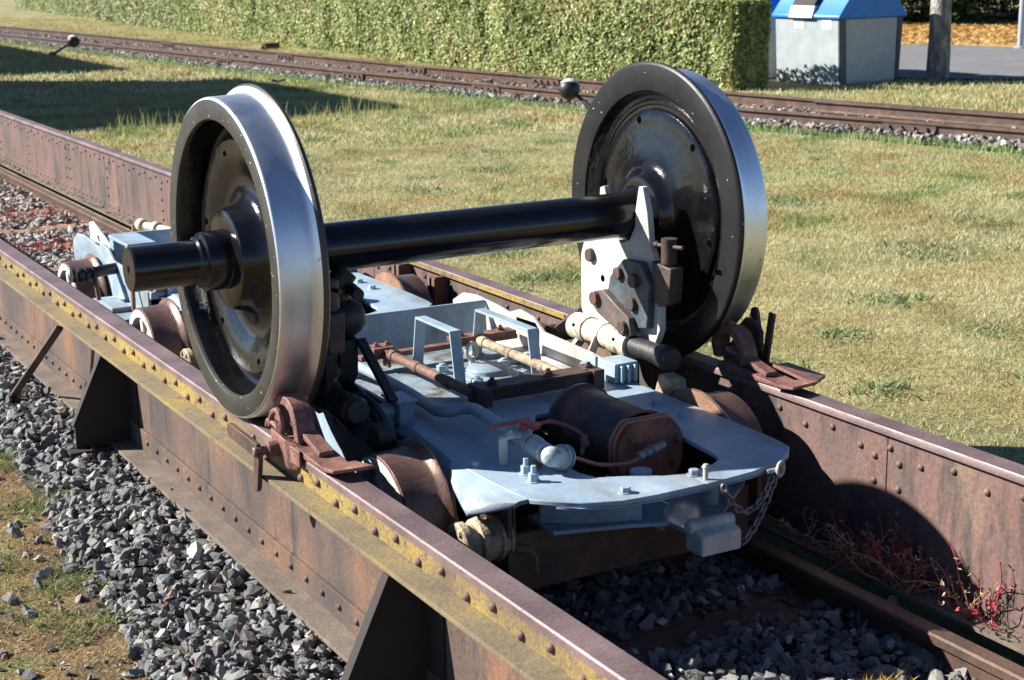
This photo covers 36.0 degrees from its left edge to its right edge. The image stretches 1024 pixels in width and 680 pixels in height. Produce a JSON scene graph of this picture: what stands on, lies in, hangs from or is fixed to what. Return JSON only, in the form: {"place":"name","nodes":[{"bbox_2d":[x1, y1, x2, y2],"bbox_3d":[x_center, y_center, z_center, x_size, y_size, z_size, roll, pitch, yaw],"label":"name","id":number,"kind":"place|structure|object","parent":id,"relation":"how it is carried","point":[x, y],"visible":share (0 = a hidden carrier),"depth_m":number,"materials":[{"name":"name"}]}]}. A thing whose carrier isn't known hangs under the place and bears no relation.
{"place":"outdoors","nodes":[
{"label":"outdoors","id":0,"kind":"place"},
{"bbox_2d":[102,91,488,136],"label":"tall grass","id":1,"kind":"structure","parent":0,"point":[403,110],"depth_m":17.52,"materials":[{"name":"green plant"}]},
{"bbox_2d":[0,0,1023,679],"bbox_3d":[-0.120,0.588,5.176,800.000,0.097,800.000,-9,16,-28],"label":"ground","id":2,"kind":"structure","parent":0,"point":[8,10],"depth_m":8.91,"materials":[{"name":"green plant"}]},
{"bbox_2d":[48,35,79,55],"bbox_3d":[-8.529,-5.540,29.903,0.692,0.460,0.238,-9,16,-28],"label":"switch lever","id":3,"kind":"object","parent":2,"relation":"on","point":[73,41],"visible":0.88,"depth_m":29.89,"materials":[{"name":"metal"}]},
{"bbox_2d":[0,405,188,679],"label":"mossy verge","id":4,"kind":"structure","parent":2,"relation":"on","point":[78,650],"depth_m":4.40,"materials":[{"name":"plant"}]},
{"bbox_2d":[0,459,220,679],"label":"pebbles","id":5,"kind":"object","parent":4,"relation":"on","point":[64,612],"visible":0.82,"depth_m":4.49,"materials":[{"name":"stone"}]},
{"bbox_2d":[0,42,320,99],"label":"lawn grass","id":6,"kind":"structure","parent":2,"relation":"on","point":[37,52],"depth_m":24.45,"materials":[{"name":"green plant"}]},
{"bbox_2d":[0,368,346,679],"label":"ballast shoulder","id":7,"kind":"object","parent":2,"relation":"on","point":[257,671],"depth_m":4.68},
{"bbox_2d":[0,335,345,679],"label":"ballast","id":8,"kind":"structure","parent":7,"relation":"on","point":[205,604],"depth_m":4.74,"materials":[{"name":"gravel"}]},
{"bbox_2d":[0,239,666,679],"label":"rail girder","id":9,"kind":"object","parent":7,"relation":"on","point":[378,583],"visible":0.98,"depth_m":4.38,"materials":[{"name":"brown metal"}]},
{"bbox_2d":[227,392,374,491],"bbox_3d":[-0.591,0.299,4.304,0.195,0.265,0.615,-9,16,-28],"label":"wheel stop","id":10,"kind":"object","parent":9,"relation":"attached to","point":[306,440],"visible":1,"depth_m":4.30,"materials":[{"name":"brown metal"}]},
{"bbox_2d":[122,61,766,417],"bbox_3d":[-0.135,-0.339,4.949,2.168,0.993,0.993,-9,16,-28],"label":"wheelset","id":11,"kind":"object","parent":9,"relation":"on","point":[251,255],"visible":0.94,"depth_m":4.84,"materials":[{"name":"paint"}]},
{"bbox_2d":[261,42,279,49],"bbox_3d":[-4.712,-5.730,30.788,0.380,0.130,0.240,-9,16,-28],"label":"point box","id":12,"kind":"object","parent":2,"relation":"on","point":[264,46],"visible":0.89,"depth_m":30.69,"materials":[{"name":"metal"}]},
{"bbox_2d":[271,79,284,82],"bbox_3d":[-3.320,-3.652,22.404,0.214,0.127,0.068,-9,16,-28],"label":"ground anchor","id":13,"kind":"object","parent":2,"relation":"on","point":[273,80],"visible":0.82,"depth_m":22.38,"materials":[{"name":"brown metal"}]},
{"bbox_2d":[0,79,586,161],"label":"lawn grass","id":14,"kind":"structure","parent":2,"relation":"on","point":[277,90],"depth_m":17.93,"materials":[{"name":"green plant"}]},
{"bbox_2d":[13,0,771,90],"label":"hedge","id":15,"kind":"object","parent":2,"relation":"on","point":[715,43],"visible":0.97,"depth_m":23.61,"materials":[{"name":"green plant"}]},
{"bbox_2d":[2,205,918,679],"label":"track bed","id":16,"kind":"object","parent":2,"relation":"on","point":[522,521],"depth_m":4.82,"materials":[{"name":"grey gravel"}]},
{"bbox_2d":[0,194,36,204],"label":"sleeper","id":17,"kind":"object","parent":16,"relation":"on","point":[25,196],"visible":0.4,"depth_m":12.38,"materials":[{"name":"brown wood"}]},
{"bbox_2d":[8,206,59,218],"bbox_3d":[-3.841,-0.862,11.560,1.290,0.154,0.210,-9,16,-28],"label":"sleeper","id":18,"kind":"object","parent":16,"relation":"on","point":[49,207],"visible":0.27,"depth_m":11.74,"materials":[{"name":"brown wood"}]},
{"bbox_2d":[0,220,84,235],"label":"sleeper","id":19,"kind":"object","parent":16,"relation":"on","point":[59,226],"visible":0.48,"depth_m":11.01,"materials":[{"name":"brown wood"}]},
{"bbox_2d":[20,243,72,252],"bbox_3d":[-3.070,-0.550,10.241,1.290,0.154,0.210,-9,16,-28],"label":"sleeper","id":20,"kind":"object","parent":16,"relation":"on","point":[47,246],"depth_m":10.28,"materials":[{"name":"brown wood"}]},
{"bbox_2d":[44,267,58,270],"bbox_3d":[-2.684,-0.394,9.581,1.290,0.154,0.210,-9,16,-28],"label":"sleeper","id":21,"kind":"object","parent":16,"relation":"on","point":[50,268],"depth_m":9.56,"materials":[{"name":"brown wood"}]},
{"bbox_2d":[0,176,129,275],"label":"ballast","id":22,"kind":"structure","parent":16,"relation":"on","point":[48,258],"depth_m":10.95,"materials":[{"name":"gravel"}]},
{"bbox_2d":[0,202,75,223],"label":"creeping plant","id":23,"kind":"object","parent":22,"relation":"on","point":[28,211],"visible":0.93,"depth_m":11.37,"materials":[{"name":"red plant"}]},
{"bbox_2d":[5,229,102,251],"bbox_3d":[-2.992,-0.640,10.188,0.746,0.122,0.416,-9,16,-28],"label":"creeping plant","id":24,"kind":"object","parent":22,"relation":"on","point":[56,242],"visible":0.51,"depth_m":10.14,"materials":[{"name":"red plant"}]},
{"bbox_2d":[0,168,1023,679],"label":"narrow rail","id":25,"kind":"object","parent":16,"relation":"on","point":[878,612],"depth_m":4.36,"materials":[{"name":"brown metal"}]},
{"bbox_2d":[58,218,433,370],"bbox_3d":[-1.192,-0.153,6.878,1.273,0.561,2.204,-9,16,-28],"label":"wheelset trolley","id":26,"kind":"object","parent":25,"relation":"on","point":[93,270],"visible":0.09,"depth_m":6.68,"materials":[{"name":"metal"}]},
{"bbox_2d":[290,186,788,589],"bbox_3d":[-0.093,0.062,4.984,1.400,1.011,2.307,-9,16,-28],"label":"wheelset trolley","id":27,"kind":"object","parent":25,"relation":"on","point":[467,396],"visible":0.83,"depth_m":4.55,"materials":[{"name":"grey metal"}]},
{"bbox_2d":[600,587,831,662],"bbox_3d":[0.400,0.853,4.302,1.290,0.154,0.210,-9,16,-28],"label":"sleeper","id":28,"kind":"object","parent":16,"relation":"on","point":[789,604],"visible":0.25,"depth_m":4.39,"materials":[{"name":"brown wood"}]},
{"bbox_2d":[497,537,977,679],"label":"ballast","id":29,"kind":"structure","parent":16,"relation":"on","point":[651,591],"depth_m":4.31,"materials":[{"name":"gravel"}]},
{"bbox_2d":[858,665,919,679],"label":"moss tuft","id":30,"kind":"object","parent":29,"relation":"on","point":[883,677],"visible":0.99,"depth_m":3.98,"materials":[{"name":"yellow plant"}]},
{"bbox_2d":[0,110,1023,654],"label":"rail girder","id":31,"kind":"object","parent":2,"relation":"on","point":[854,468],"visible":0.49,"depth_m":4.67,"materials":[{"name":"brown metal"}]},
{"bbox_2d":[0,160,1010,641],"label":"pebbles","id":32,"kind":"object","parent":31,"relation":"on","point":[778,524],"visible":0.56,"depth_m":4.88,"materials":[{"name":"stone"}]},
{"bbox_2d":[711,307,824,389],"bbox_3d":[0.831,0.039,5.012,0.260,0.231,0.510,-9,16,-28],"label":"wheel stop","id":33,"kind":"object","parent":31,"relation":"on","point":[745,351],"visible":0.98,"depth_m":5.03,"materials":[{"name":"brown metal"}]},
{"bbox_2d":[768,506,872,568],"bbox_3d":[0.897,0.570,4.689,0.144,0.135,0.441,-9,16,-28],"label":"creeping plant","id":34,"kind":"object","parent":31,"relation":"on","point":[788,526],"visible":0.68,"depth_m":4.72,"materials":[{"name":"red plant"}]},
{"bbox_2d":[805,510,952,595],"bbox_3d":[1.007,0.594,4.447,0.203,0.190,0.505,-9,16,-28],"label":"creeping plant","id":35,"kind":"object","parent":31,"relation":"on","point":[885,567],"visible":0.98,"depth_m":4.44,"materials":[{"name":"red plant"}]},
{"bbox_2d":[902,543,1014,631],"bbox_3d":[1.178,0.657,4.188,0.168,0.186,0.334,-9,16,-28],"label":"creeping plant","id":36,"kind":"object","parent":31,"relation":"on","point":[978,601],"visible":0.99,"depth_m":4.19,"materials":[{"name":"red plant"}]},
{"bbox_2d":[0,16,1023,112],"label":"verge grass","id":37,"kind":"structure","parent":2,"relation":"on","point":[169,34],"depth_m":21.02,"materials":[{"name":"green plant"}]},
{"bbox_2d":[0,39,1023,155],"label":"tall grass","id":38,"kind":"structure","parent":2,"relation":"on","point":[759,129],"depth_m":19.17,"materials":[{"name":"green plant"}]},
{"bbox_2d":[92,103,1023,402],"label":"weeds","id":39,"kind":"object","parent":2,"relation":"on","point":[842,331],"visible":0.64,"depth_m":9.37,"materials":[{"name":"green plant"}]},
{"bbox_2d":[559,78,589,116],"bbox_3d":[0.794,-2.656,17.456,0.410,0.465,0.569,-9,16,-28],"label":"switch lever","id":40,"kind":"object","parent":2,"relation":"on","point":[569,88],"visible":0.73,"depth_m":17.44,"materials":[{"name":"black metal"}]},
{"bbox_2d":[131,58,1019,151],"bbox_3d":[-6.689,-5.657,31.123,3.154,0.001,65.673,-11,17,-35],"label":"siding bed","id":41,"kind":"object","parent":2,"relation":"on","point":[882,136],"visible":0.08,"depth_m":16.02,"materials":[{"name":"grey gravel"}]},
{"bbox_2d":[0,33,1023,141],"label":"siding rail","id":42,"kind":"object","parent":41,"relation":"on","point":[920,127],"visible":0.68,"depth_m":19.91,"materials":[{"name":"brown metal"}]},
{"bbox_2d":[0,30,1023,150],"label":"ballast","id":43,"kind":"structure","parent":41,"relation":"on","point":[840,128],"depth_m":21.58,"materials":[{"name":"gravel"}]},
{"bbox_2d":[122,44,435,77],"bbox_3d":[-4.479,-4.721,26.785,0.226,0.130,12.043,-10,16,-33],"label":"check rail","id":44,"kind":"object","parent":43,"relation":"on","point":[265,60],"visible":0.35,"depth_m":26.33,"materials":[{"name":"brown metal"}]},
{"bbox_2d":[811,100,1023,128],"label":"check rail","id":45,"kind":"object","parent":43,"relation":"on","point":[1005,120],"visible":1,"depth_m":16.75,"materials":[{"name":"brown metal"}]},
{"bbox_2d":[0,26,1023,127],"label":"siding rail","id":46,"kind":"object","parent":41,"relation":"on","point":[765,100],"visible":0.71,"depth_m":24.32,"materials":[{"name":"brown metal"}]},
{"bbox_2d":[538,100,563,104],"bbox_3d":[1.178,-2.985,19.890,1.838,0.150,0.240,-9,16,-28],"label":"siding sleeper","id":47,"kind":"object","parent":41,"relation":"on","point":[554,102],"visible":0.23,"depth_m":19.51,"materials":[{"name":"wood"}]},
{"bbox_2d":[788,119,902,132],"bbox_3d":[3.702,-2.246,16.716,1.876,0.150,0.240,-9,16,-28],"label":"siding sleeper","id":48,"kind":"object","parent":41,"relation":"on","point":[804,127],"visible":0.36,"depth_m":16.32,"materials":[{"name":"brown wood"}]},
{"bbox_2d":[844,123,954,137],"bbox_3d":[4.167,-2.130,16.212,1.855,0.150,0.240,-9,16,-28],"label":"siding sleeper","id":49,"kind":"object","parent":41,"relation":"on","point":[863,133],"visible":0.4,"depth_m":15.82,"materials":[{"name":"brown wood"}]},
{"bbox_2d":[721,0,779,78],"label":"recycling bin","id":50,"kind":"object","parent":2,"relation":"on","point":[772,65],"visible":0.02,"depth_m":21.94,"materials":[{"name":"grey metal"}]},
{"bbox_2d":[772,0,905,85],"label":"recycling bin","id":51,"kind":"object","parent":2,"relation":"on","point":[840,42],"visible":0.99,"depth_m":20.94,"materials":[{"name":"grey metal"}]},
{"bbox_2d":[923,0,951,79],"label":"tree","id":52,"kind":"object","parent":2,"relation":"on","point":[938,54],"visible":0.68,"depth_m":21.32,"materials":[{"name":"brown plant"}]},
{"bbox_2d":[901,13,1017,47],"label":"leaf litter verge","id":53,"kind":"structure","parent":2,"relation":"on","point":[965,43],"depth_m":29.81,"materials":[{"name":"orange plant"}]},
{"bbox_2d":[900,0,1016,23],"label":"shrub","id":54,"kind":"object","parent":53,"relation":"on","point":[964,8],"visible":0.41,"depth_m":36.17,"materials":[{"name":"green plant"}]},
{"bbox_2d":[904,0,1019,23],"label":"shrub","id":55,"kind":"object","parent":53,"relation":"on","point":[1011,13],"visible":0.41,"depth_m":36.61,"materials":[{"name":"green plant"}]},
{"bbox_2d":[1014,0,1023,47],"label":"sign pole","id":56,"kind":"object","parent":53,"relation":"on","point":[1020,40],"visible":0.94,"depth_m":27.26,"materials":[{"name":"metal"}]},
{"bbox_2d":[146,127,1023,267],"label":"lawn grass","id":57,"kind":"structure","parent":0,"point":[821,139],"depth_m":12.81,"materials":[{"name":"green plant"}]},
{"bbox_2d":[458,251,1023,461],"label":"lawn grass","id":58,"kind":"structure","parent":0,"point":[910,406],"depth_m":7.22,"materials":[{"name":"green plant"}]},
{"bbox_2d":[466,143,1023,326],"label":"lawn grass","id":59,"kind":"structure","parent":0,"point":[895,213],"depth_m":10.40,"materials":[{"name":"green plant"}]},
{"bbox_2d":[898,44,1023,78],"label":"road","id":60,"kind":"structure","parent":0,"point":[974,62],"depth_m":24.19,"materials":[{"name":"grey asphalt"}]}
]}

